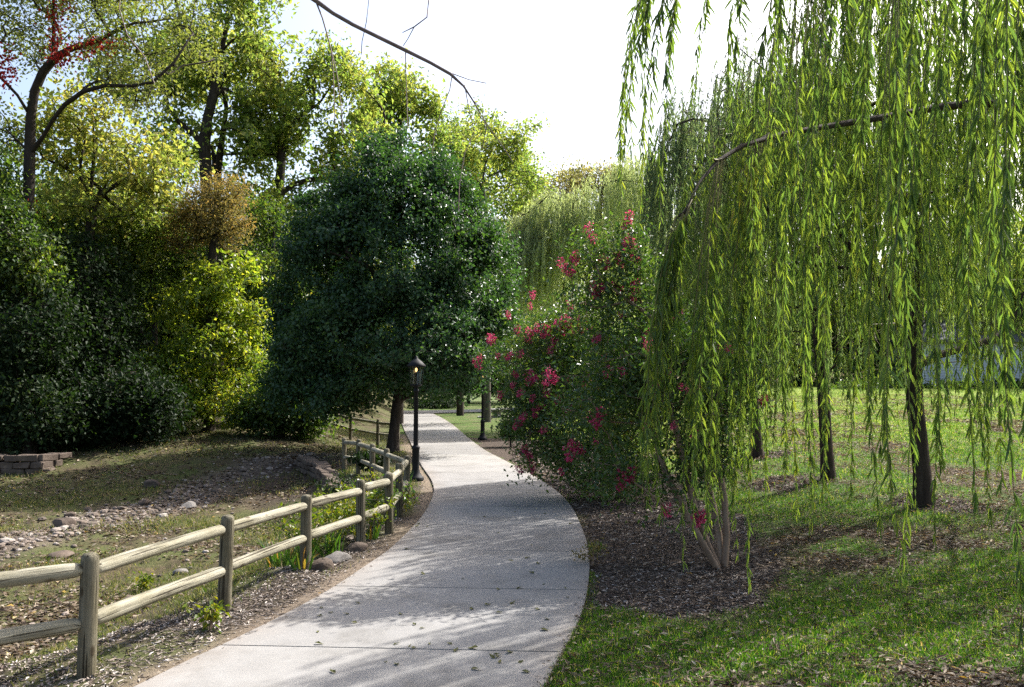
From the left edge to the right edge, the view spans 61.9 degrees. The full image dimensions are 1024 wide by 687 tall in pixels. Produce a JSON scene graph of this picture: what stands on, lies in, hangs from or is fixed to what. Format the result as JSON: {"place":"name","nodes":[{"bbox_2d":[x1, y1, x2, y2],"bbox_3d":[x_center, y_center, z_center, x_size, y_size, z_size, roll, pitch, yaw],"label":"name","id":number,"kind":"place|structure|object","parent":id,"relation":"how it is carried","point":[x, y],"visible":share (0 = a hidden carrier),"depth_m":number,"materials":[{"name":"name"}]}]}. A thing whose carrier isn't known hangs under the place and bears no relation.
{"place":"outdoors","nodes":[
{"label":"outdoors","id":0,"kind":"place"},
{"bbox_2d":[134,413,589,686],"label":"path","id":1,"kind":"structure","parent":0,"point":[454,541],"depth_m":7.12,"materials":[{"name":"concrete"}]},
{"bbox_2d":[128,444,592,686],"bbox_3d":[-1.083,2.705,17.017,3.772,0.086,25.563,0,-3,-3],"label":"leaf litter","id":2,"kind":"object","parent":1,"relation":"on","point":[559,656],"visible":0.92,"depth_m":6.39,"materials":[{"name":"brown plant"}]},
{"bbox_2d":[404,407,526,412],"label":"path","id":3,"kind":"structure","parent":0,"point":[441,411],"depth_m":57.86,"materials":[{"name":"concrete"}]},
{"bbox_2d":[477,409,508,417],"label":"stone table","id":4,"kind":"object","parent":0,"point":[498,413],"visible":0.35,"depth_m":49.12,"materials":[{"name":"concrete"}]},
{"bbox_2d":[0,382,1023,686],"bbox_3d":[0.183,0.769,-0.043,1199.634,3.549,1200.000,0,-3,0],"label":"ground","id":5,"kind":"structure","parent":0,"point":[468,424],"depth_m":11.93,"materials":[{"name":"green plant"}]},
{"bbox_2d":[0,158,35,213],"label":"woodland tree","id":6,"kind":"object","parent":5,"relation":"on","point":[10,180],"visible":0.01,"depth_m":40.20,"materials":[{"name":"green plant"}]},
{"bbox_2d":[0,452,71,474],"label":"stone wall","id":7,"kind":"structure","parent":5,"relation":"on","point":[11,464],"depth_m":21.51,"materials":[{"name":"grey stone"}]},
{"bbox_2d":[0,132,91,304],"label":"understory tree","id":8,"kind":"object","parent":5,"relation":"on","point":[20,239],"visible":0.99,"depth_m":23.85,"materials":[{"name":"green plant"}]},
{"bbox_2d":[0,249,113,429],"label":"understory tree","id":9,"kind":"object","parent":5,"relation":"on","point":[3,297],"visible":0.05,"depth_m":25.18,"materials":[{"name":"green plant"}]},
{"bbox_2d":[0,110,120,371],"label":"woodland tree","id":10,"kind":"object","parent":5,"relation":"on","point":[37,179],"visible":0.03,"depth_m":37.31,"materials":[{"name":"green plant"}]},
{"bbox_2d":[48,550,74,559],"bbox_3d":[-6.526,3.071,12.357,0.280,0.144,0.422,6,-3,15],"label":"rock","id":11,"kind":"object","parent":5,"relation":"on","point":[67,553],"visible":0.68,"depth_m":12.28,"materials":[{"name":"brown stone"}]},
{"bbox_2d":[0,263,128,454],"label":"bush","id":12,"kind":"object","parent":5,"relation":"on","point":[25,415],"visible":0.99,"depth_m":23.05,"materials":[{"name":"green plant"}]},
{"bbox_2d":[52,517,76,526],"bbox_3d":[-8.142,3.289,15.505,0.433,0.250,0.314,14,18,28],"label":"rock","id":13,"kind":"object","parent":5,"relation":"on","point":[59,522],"visible":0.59,"depth_m":15.42,"materials":[{"name":"brown stone"}]},
{"bbox_2d":[64,512,75,516],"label":"rock","id":14,"kind":"object","parent":5,"relation":"on","point":[70,514],"visible":0.69,"depth_m":16.41,"materials":[{"name":"grey stone"}]},
{"bbox_2d":[0,215,170,392],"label":"understory bush","id":15,"kind":"object","parent":5,"relation":"on","point":[111,310],"visible":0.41,"depth_m":26.29,"materials":[{"name":"green plant"}]},
{"bbox_2d":[11,168,191,383],"bbox_3d":[-18.690,-2.955,38.958,8.311,11.538,8.143,-1,-3,12],"label":"woodland tree","id":16,"kind":"object","parent":5,"relation":"on","point":[141,302],"depth_m":38.81,"materials":[{"name":"green plant"}]},
{"bbox_2d":[19,175,184,382],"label":"understory tree","id":17,"kind":"object","parent":5,"relation":"on","point":[133,245],"visible":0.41,"depth_m":28.66,"materials":[{"name":"green plant"}]},
{"bbox_2d":[8,337,207,451],"bbox_3d":[-12.064,1.802,25.296,5.802,4.013,4.112,0,-3,0],"label":"understory bush","id":18,"kind":"object","parent":5,"relation":"on","point":[139,408],"visible":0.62,"depth_m":24.61,"materials":[{"name":"green plant"}]},
{"bbox_2d":[1,71,215,390],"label":"yellowing maple","id":19,"kind":"object","parent":5,"relation":"on","point":[155,187],"visible":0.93,"depth_m":26.89,"materials":[{"name":"green plant"}]},
{"bbox_2d":[0,0,243,447],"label":"creeper tree","id":20,"kind":"object","parent":5,"relation":"on","point":[55,57],"visible":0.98,"depth_m":25.16,"materials":[{"name":"green plant"}]},
{"bbox_2d":[116,595,151,618],"bbox_3d":[-4.150,2.862,9.303,0.347,0.199,0.517,6,8,22],"label":"rock","id":21,"kind":"object","parent":5,"relation":"on","point":[143,608],"visible":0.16,"depth_m":9.26,"materials":[{"name":"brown stone"}]},
{"bbox_2d":[128,568,155,590],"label":"garden shrub","id":22,"kind":"object","parent":5,"relation":"on","point":[144,581],"visible":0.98,"depth_m":10.23,"materials":[{"name":"green plant"}]},
{"bbox_2d":[47,100,238,379],"bbox_3d":[-17.150,-4.356,39.653,10.274,14.558,10.486,-3,-4,40],"label":"woodland tree","id":23,"kind":"object","parent":5,"relation":"on","point":[146,289],"visible":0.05,"depth_m":38.16,"materials":[{"name":"green plant"}]},
{"bbox_2d":[138,499,151,505],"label":"rock","id":24,"kind":"object","parent":5,"relation":"on","point":[146,502],"visible":0.59,"depth_m":18.09,"materials":[{"name":"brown stone"}]},
{"bbox_2d":[68,190,231,406],"bbox_3d":[-13.635,-1.384,31.085,6.396,8.714,5.122,0,-3,0],"label":"understory bush","id":25,"kind":"object","parent":5,"relation":"on","point":[169,268],"visible":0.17,"depth_m":30.67,"materials":[{"name":"green plant"}]},
{"bbox_2d":[143,479,159,487],"bbox_3d":[-8.495,3.326,20.095,0.466,0.265,0.298,2,-9,28],"label":"rock","id":26,"kind":"object","parent":5,"relation":"on","point":[152,482],"visible":0.78,"depth_m":19.99,"materials":[{"name":"grey stone"}]},
{"bbox_2d":[0,447,353,624],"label":"gravel","id":27,"kind":"structure","parent":5,"relation":"on","point":[7,540],"depth_m":16.64,"materials":[{"name":"grey gravel"}]},
{"bbox_2d":[172,568,188,574],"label":"rock","id":28,"kind":"object","parent":5,"relation":"on","point":[180,570],"visible":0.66,"depth_m":11.48,"materials":[{"name":"stone"}]},
{"bbox_2d":[65,0,306,413],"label":"forked maple","id":29,"kind":"object","parent":5,"relation":"on","point":[246,12],"visible":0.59,"depth_m":34.43,"materials":[{"name":"green plant"}]},
{"bbox_2d":[108,113,267,397],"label":"woodland tree","id":30,"kind":"object","parent":5,"relation":"on","point":[224,164],"visible":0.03,"depth_m":41.35,"materials":[{"name":"green plant"}]},
{"bbox_2d":[181,501,195,508],"bbox_3d":[-6.760,3.421,17.846,0.269,0.230,0.350,21,15,30],"label":"rock","id":31,"kind":"object","parent":5,"relation":"on","point":[188,504],"visible":0.64,"depth_m":17.78,"materials":[{"name":"stone"}]},
{"bbox_2d":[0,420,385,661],"bbox_3d":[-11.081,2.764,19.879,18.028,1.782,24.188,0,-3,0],"label":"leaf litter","id":32,"kind":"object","parent":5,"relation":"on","point":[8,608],"visible":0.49,"depth_m":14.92,"materials":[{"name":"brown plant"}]},
{"bbox_2d":[130,244,277,434],"bbox_3d":[-10.005,-0.132,28.477,5.234,6.342,4.510,-2,-4,36],"label":"sunlit bush","id":33,"kind":"object","parent":5,"relation":"on","point":[233,341],"visible":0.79,"depth_m":28.00,"materials":[{"name":"green plant"}]},
{"bbox_2d":[159,242,248,390],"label":"woodland tree","id":34,"kind":"object","parent":5,"relation":"on","point":[201,349],"visible":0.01,"depth_m":42.66,"materials":[{"name":"green plant"}]},
{"bbox_2d":[0,438,410,678],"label":"rail fence","id":35,"kind":"object","parent":5,"relation":"on","point":[90,568],"visible":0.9,"depth_m":6.63,"materials":[{"name":"brown wood"}]},
{"bbox_2d":[150,155,262,429],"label":"tawny tree","id":36,"kind":"object","parent":5,"relation":"on","point":[210,228],"visible":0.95,"depth_m":28.94,"materials":[{"name":"brown plant"}]},
{"bbox_2d":[182,587,230,633],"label":"weed tuft","id":37,"kind":"object","parent":5,"relation":"on","point":[211,614],"visible":0.99,"depth_m":6.45,"materials":[{"name":"green plant"}]},
{"bbox_2d":[0,420,421,686],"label":"grass","id":38,"kind":"structure","parent":5,"relation":"on","point":[236,573],"depth_m":15.05,"materials":[{"name":"green plant"}]},
{"bbox_2d":[0,470,427,686],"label":"wood chips","id":39,"kind":"object","parent":5,"relation":"on","point":[163,627],"visible":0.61,"depth_m":6.52,"materials":[{"name":"brown wood"}]},
{"bbox_2d":[150,19,343,411],"bbox_3d":[-11.772,-5.817,36.808,8.797,17.515,4.671,-1,-3,17],"label":"leaning maple","id":40,"kind":"object","parent":5,"relation":"on","point":[216,157],"visible":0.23,"depth_m":36.55,"materials":[{"name":"green plant"}]},
{"bbox_2d":[227,180,319,389],"bbox_3d":[-8.950,-1.566,32.071,4.497,9.051,4.665,-2,-4,26],"label":"understory bush","id":41,"kind":"object","parent":5,"relation":"on","point":[271,218],"visible":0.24,"depth_m":31.69,"materials":[{"name":"green plant"}]},
{"bbox_2d":[211,350,357,443],"bbox_3d":[-7.329,1.828,27.338,4.076,3.350,4.013,-2,-4,35],"label":"understory bush","id":42,"kind":"object","parent":5,"relation":"on","point":[256,419],"visible":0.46,"depth_m":26.84,"materials":[{"name":"green plant"}]},
{"bbox_2d":[252,532,318,567],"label":"iris clump","id":43,"kind":"object","parent":5,"relation":"on","point":[277,558],"visible":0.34,"depth_m":8.95,"materials":[{"name":"green plant"}]},
{"bbox_2d":[222,171,370,375],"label":"woodland tree","id":44,"kind":"object","parent":5,"relation":"on","point":[299,188],"visible":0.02,"depth_m":40.96,"materials":[{"name":"green plant"}]},
{"bbox_2d":[282,545,326,570],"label":"iris clump","id":45,"kind":"object","parent":5,"relation":"on","point":[293,566],"visible":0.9,"depth_m":8.59,"materials":[{"name":"green plant"}]},
{"bbox_2d":[269,502,344,546],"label":"garden shrub","id":46,"kind":"object","parent":5,"relation":"on","point":[297,532],"visible":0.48,"depth_m":9.58,"materials":[{"name":"green plant"}]},
{"bbox_2d":[217,20,400,351],"bbox_3d":[-8.823,-5.430,36.517,7.964,16.714,6.026,0,-3,0],"label":"broad maple","id":47,"kind":"object","parent":5,"relation":"on","point":[350,75],"visible":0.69,"depth_m":36.07,"materials":[{"name":"green plant"}]},
{"bbox_2d":[119,0,512,209],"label":"bare tree","id":48,"kind":"object","parent":5,"relation":"on","point":[350,23],"visible":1,"depth_m":5.31,"materials":[{"name":"brown wood"}]},
{"bbox_2d":[294,456,348,491],"bbox_3d":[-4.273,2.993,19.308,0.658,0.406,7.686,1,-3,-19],"label":"rock","id":49,"kind":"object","parent":5,"relation":"on","point":[317,469],"depth_m":20.22,"materials":[{"name":"grey stone"}]},
{"bbox_2d":[311,557,333,570],"bbox_3d":[-1.927,2.276,8.694,0.194,0.172,0.262,-8,3,41],"label":"rock","id":50,"kind":"object","parent":5,"relation":"on","point":[321,564],"visible":0.73,"depth_m":8.63,"materials":[{"name":"brown stone"}]},
{"bbox_2d":[311,528,348,555],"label":"iris clump","id":51,"kind":"object","parent":5,"relation":"on","point":[331,548],"visible":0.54,"depth_m":9.56,"materials":[{"name":"green plant"}]},
{"bbox_2d":[265,182,403,362],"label":"woodland tree","id":52,"kind":"object","parent":5,"relation":"on","point":[342,259],"depth_m":46.95,"materials":[{"name":"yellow plant"}]},
{"bbox_2d":[325,551,350,562],"bbox_3d":[-1.884,2.309,9.146,0.198,0.146,0.329,-1,-4,25],"label":"rock","id":53,"kind":"object","parent":5,"relation":"on","point":[337,556],"visible":0.65,"depth_m":9.09,"materials":[{"name":"stone"}]},
{"bbox_2d":[314,469,365,498],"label":"garden shrub","id":54,"kind":"object","parent":5,"relation":"on","point":[337,484],"visible":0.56,"depth_m":14.45,"materials":[{"name":"green plant"}]},
{"bbox_2d":[295,488,396,541],"bbox_3d":[-1.991,2.083,10.432,1.148,0.705,1.064,0,-3,0],"label":"garden shrub","id":55,"kind":"object","parent":5,"relation":"on","point":[342,514],"visible":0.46,"depth_m":10.27,"materials":[{"name":"green plant"}]},
{"bbox_2d":[317,474,395,528],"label":"garden shrub","id":56,"kind":"object","parent":5,"relation":"on","point":[368,492],"visible":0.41,"depth_m":10.83,"materials":[{"name":"green plant"}]},
{"bbox_2d":[347,542,367,551],"bbox_3d":[-1.770,2.352,9.804,0.234,0.141,0.252,1,-3,-16],"label":"rock","id":57,"kind":"object","parent":5,"relation":"on","point":[358,546],"visible":0.81,"depth_m":9.74,"materials":[{"name":"brown stone"}]},
{"bbox_2d":[320,414,399,444],"bbox_3d":[-5.086,2.892,28.541,0.284,1.457,4.571,3,-4,-44],"label":"rail fence","id":58,"kind":"object","parent":5,"relation":"on","point":[378,423],"visible":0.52,"depth_m":28.21,"materials":[{"name":"brown wood"}]},
{"bbox_2d":[310,194,423,408],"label":"woodland tree","id":59,"kind":"object","parent":5,"relation":"on","point":[413,266],"visible":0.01,"depth_m":47.17,"materials":[{"name":"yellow plant"}]},
{"bbox_2d":[346,445,391,472],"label":"garden shrub","id":60,"kind":"object","parent":5,"relation":"on","point":[365,455],"visible":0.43,"depth_m":18.15,"materials":[{"name":"green plant"}]},
{"bbox_2d":[354,517,383,539],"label":"iris clump","id":61,"kind":"object","parent":5,"relation":"on","point":[375,535],"visible":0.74,"depth_m":10.50,"materials":[{"name":"green plant"}]},
{"bbox_2d":[340,467,420,514],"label":"garden shrub","id":62,"kind":"object","parent":5,"relation":"on","point":[408,498],"visible":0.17,"depth_m":12.45,"materials":[{"name":"green plant"}]},
{"bbox_2d":[346,474,419,526],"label":"garden shrub","id":63,"kind":"object","parent":5,"relation":"on","point":[373,502],"visible":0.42,"depth_m":11.43,"materials":[{"name":"green plant"}]},
{"bbox_2d":[243,114,538,453],"bbox_3d":[-3.442,-1.721,25.206,8.494,9.976,7.417,0,-3,0],"label":"pear tree","id":64,"kind":"object","parent":5,"relation":"on","point":[369,219],"visible":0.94,"depth_m":23.78,"materials":[{"name":"green plant"}]},
{"bbox_2d":[337,47,474,423],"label":"open maple","id":65,"kind":"object","parent":5,"relation":"on","point":[423,109],"visible":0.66,"depth_m":42.14,"materials":[{"name":"green plant"}]},
{"bbox_2d":[407,356,425,480],"bbox_3d":[-1.955,1.510,17.371,0.390,2.523,0.390,0,-3,0],"label":"lamp post","id":66,"kind":"object","parent":5,"relation":"on","point":[413,363],"visible":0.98,"depth_m":17.31,"materials":[{"name":"black metal"}]},
{"bbox_2d":[403,394,469,408],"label":"hedge bush","id":67,"kind":"object","parent":5,"relation":"on","point":[446,405],"visible":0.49,"depth_m":65.04,"materials":[{"name":"green plant"}]},
{"bbox_2d":[478,375,486,439],"bbox_3d":[-1.055,2.187,30.721,0.390,2.523,0.390,0,-3,0],"label":"lamp post","id":68,"kind":"object","parent":5,"relation":"on","point":[482,436],"visible":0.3,"depth_m":30.65,"materials":[{"name":"black metal"}]},
{"bbox_2d":[467,372,501,402],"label":"woodland tree","id":69,"kind":"object","parent":5,"relation":"on","point":[478,389],"depth_m":81.57,"materials":[{"name":"green plant"}]},
{"bbox_2d":[423,108,553,415],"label":"airy maple","id":70,"kind":"object","parent":5,"relation":"on","point":[496,122],"visible":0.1,"depth_m":52.29,"materials":[{"name":"green plant"}]},
{"bbox_2d":[422,95,557,421],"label":"thin topped tree","id":71,"kind":"object","parent":5,"relation":"on","point":[503,159],"visible":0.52,"depth_m":44.22,"materials":[{"name":"green plant"}]},
{"bbox_2d":[477,339,513,400],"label":"woodland tree","id":72,"kind":"object","parent":5,"relation":"on","point":[492,385],"visible":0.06,"depth_m":80.97,"materials":[{"name":"green plant"}]},
{"bbox_2d":[492,414,522,446],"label":"hedge bush","id":73,"kind":"object","parent":5,"relation":"on","point":[509,438],"visible":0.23,"depth_m":27.32,"materials":[{"name":"green plant"}]},
{"bbox_2d":[498,311,567,398],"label":"woodland tree","id":74,"kind":"object","parent":5,"relation":"on","point":[522,357],"visible":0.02,"depth_m":63.86,"materials":[{"name":"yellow plant"}]},
{"bbox_2d":[506,155,599,405],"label":"gold crowned tree","id":75,"kind":"object","parent":5,"relation":"on","point":[564,180],"visible":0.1,"depth_m":65.86,"materials":[{"name":"green plant"}]},
{"bbox_2d":[456,283,675,503],"bbox_3d":[0.942,0.867,14.435,3.801,3.726,3.127,0,-3,0],"label":"crape myrtle","id":76,"kind":"object","parent":5,"relation":"on","point":[521,379],"visible":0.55,"depth_m":13.81,"materials":[{"name":"green plant"}]},
{"bbox_2d":[542,305,596,393],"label":"woodland tree","id":77,"kind":"object","parent":5,"relation":"on","point":[568,349],"visible":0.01,"depth_m":65.22,"materials":[{"name":"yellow plant"}]},
{"bbox_2d":[489,145,675,409],"bbox_3d":[3.129,-2.661,38.246,8.506,12.862,5.716,0,-3,0],"label":"weeping willow","id":78,"kind":"object","parent":5,"relation":"on","point":[535,227],"visible":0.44,"depth_m":37.15,"materials":[{"name":"green plant"}]},
{"bbox_2d":[560,154,652,290],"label":"gold crowned tree","id":79,"kind":"object","parent":5,"relation":"on","point":[584,171],"visible":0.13,"depth_m":68.02,"materials":[{"name":"green plant"}]},
{"bbox_2d":[588,266,685,349],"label":"woodland tree","id":80,"kind":"object","parent":5,"relation":"on","point":[617,314],"visible":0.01,"depth_m":63.26,"materials":[{"name":"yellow plant"}]},
{"bbox_2d":[516,194,785,567],"bbox_3d":[1.558,0.338,9.319,3.036,4.059,2.414,0,-3,0],"label":"crape myrtle","id":81,"kind":"object","parent":5,"relation":"on","point":[627,376],"visible":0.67,"depth_m":9.00,"materials":[{"name":"green plant"}]},
{"bbox_2d":[635,57,834,457],"bbox_3d":[4.972,-1.958,19.107,4.486,9.029,4.219,0,-3,0],"label":"weeping willow","id":82,"kind":"object","parent":5,"relation":"on","point":[677,140],"visible":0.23,"depth_m":18.73,"materials":[{"name":"green plant"}]},
{"bbox_2d":[511,440,998,620],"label":"wood chips","id":83,"kind":"object","parent":5,"relation":"on","point":[663,573],"visible":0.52,"depth_m":9.09,"materials":[{"name":"brown wood"}]},
{"bbox_2d":[570,537,608,565],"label":"weed tuft","id":84,"kind":"object","parent":83,"relation":"on","point":[593,547],"visible":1,"depth_m":8.86,"materials":[{"name":"green plant"}]},
{"bbox_2d":[756,356,777,385],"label":"hedge bush","id":85,"kind":"object","parent":5,"relation":"on","point":[768,369],"visible":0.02,"depth_m":50.42,"materials":[{"name":"green plant"}]},
{"bbox_2d":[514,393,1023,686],"bbox_3d":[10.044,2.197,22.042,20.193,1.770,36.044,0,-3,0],"label":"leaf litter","id":86,"kind":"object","parent":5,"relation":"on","point":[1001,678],"visible":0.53,"depth_m":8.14,"materials":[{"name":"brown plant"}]},
{"bbox_2d":[734,244,815,376],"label":"woodland tree","id":87,"kind":"object","parent":5,"relation":"on","point":[772,335],"visible":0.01,"depth_m":64.40,"materials":[{"name":"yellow plant"}]},
{"bbox_2d":[757,354,816,386],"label":"hedge bush","id":88,"kind":"object","parent":5,"relation":"on","point":[798,383],"visible":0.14,"depth_m":50.54,"materials":[{"name":"green plant"}]},
{"bbox_2d":[614,0,1023,681],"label":"weeping willow","id":89,"kind":"object","parent":5,"relation":"on","point":[996,30],"visible":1,"depth_m":4.51,"materials":[{"name":"green plant"}]},
{"bbox_2d":[767,235,887,375],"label":"woodland tree","id":90,"kind":"object","parent":5,"relation":"on","point":[838,316],"visible":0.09,"depth_m":53.19,"materials":[{"name":"green plant"}]},
{"bbox_2d":[794,348,864,386],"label":"hedge bush","id":91,"kind":"object","parent":5,"relation":"on","point":[833,380],"visible":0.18,"depth_m":49.54,"materials":[{"name":"green plant"}]},
{"bbox_2d":[654,8,1008,479],"bbox_3d":[5.684,-1.997,15.547,6.092,8.907,5.259,0,-3,0],"label":"weeping willow","id":92,"kind":"object","parent":5,"relation":"on","point":[715,117],"visible":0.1,"depth_m":15.07,"materials":[{"name":"green plant"}]},
{"bbox_2d":[676,0,1023,507],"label":"weeping willow","id":93,"kind":"object","parent":5,"relation":"on","point":[923,497],"visible":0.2,"depth_m":11.84,"materials":[{"name":"green plant"}]},
{"bbox_2d":[829,375,882,389],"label":"hedge bush","id":94,"kind":"object","parent":5,"relation":"on","point":[845,387],"visible":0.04,"depth_m":45.30,"materials":[{"name":"green plant"}]},
{"bbox_2d":[813,263,910,377],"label":"woodland tree","id":95,"kind":"object","parent":5,"relation":"on","point":[848,345],"visible":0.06,"depth_m":54.59,"materials":[{"name":"green plant"}]},
{"bbox_2d":[839,349,926,381],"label":"hedge bush","id":96,"kind":"object","parent":5,"relation":"on","point":[893,368],"visible":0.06,"depth_m":49.76,"materials":[{"name":"green plant"}]},
{"bbox_2d":[832,225,954,377],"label":"woodland tree","id":97,"kind":"object","parent":5,"relation":"on","point":[889,303],"visible":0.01,"depth_m":54.48,"materials":[{"name":"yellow plant"}]},
{"bbox_2d":[888,376,932,388],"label":"hedge bush","id":98,"kind":"object","parent":5,"relation":"on","point":[896,385],"visible":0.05,"depth_m":46.47,"materials":[{"name":"green plant"}]},
{"bbox_2d":[874,310,1023,384],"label":"house","id":99,"kind":"structure","parent":5,"relation":"on","point":[953,359],"depth_m":50.02,"materials":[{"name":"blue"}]},
{"bbox_2d":[925,378,982,389],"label":"hedge bush","id":100,"kind":"object","parent":5,"relation":"on","point":[960,385],"visible":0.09,"depth_m":45.27,"materials":[{"name":"green plant"}]},
{"bbox_2d":[891,212,1023,345],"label":"woodland tree","id":101,"kind":"object","parent":5,"relation":"on","point":[980,307],"visible":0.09,"depth_m":51.23,"materials":[{"name":"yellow plant"}]},
{"bbox_2d":[977,378,1023,388],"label":"hedge bush","id":102,"kind":"object","parent":5,"relation":"on","point":[995,381],"visible":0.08,"depth_m":46.35,"materials":[{"name":"green plant"}]},
{"bbox_2d":[1006,220,1023,329],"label":"woodland tree","id":103,"kind":"object","parent":5,"relation":"on","point":[1017,272],"visible":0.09,"depth_m":52.26,"materials":[{"name":"green plant"}]},
{"bbox_2d":[0,0,1023,385],"label":"sky","id":104,"kind":"structure","parent":0,"point":[563,60],"materials":[{"name":"white"}]},
{"bbox_2d":[517,387,1023,686],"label":"grass","id":105,"kind":"structure","parent":0,"point":[584,657],"depth_m":6.76,"materials":[{"name":"green plant"}]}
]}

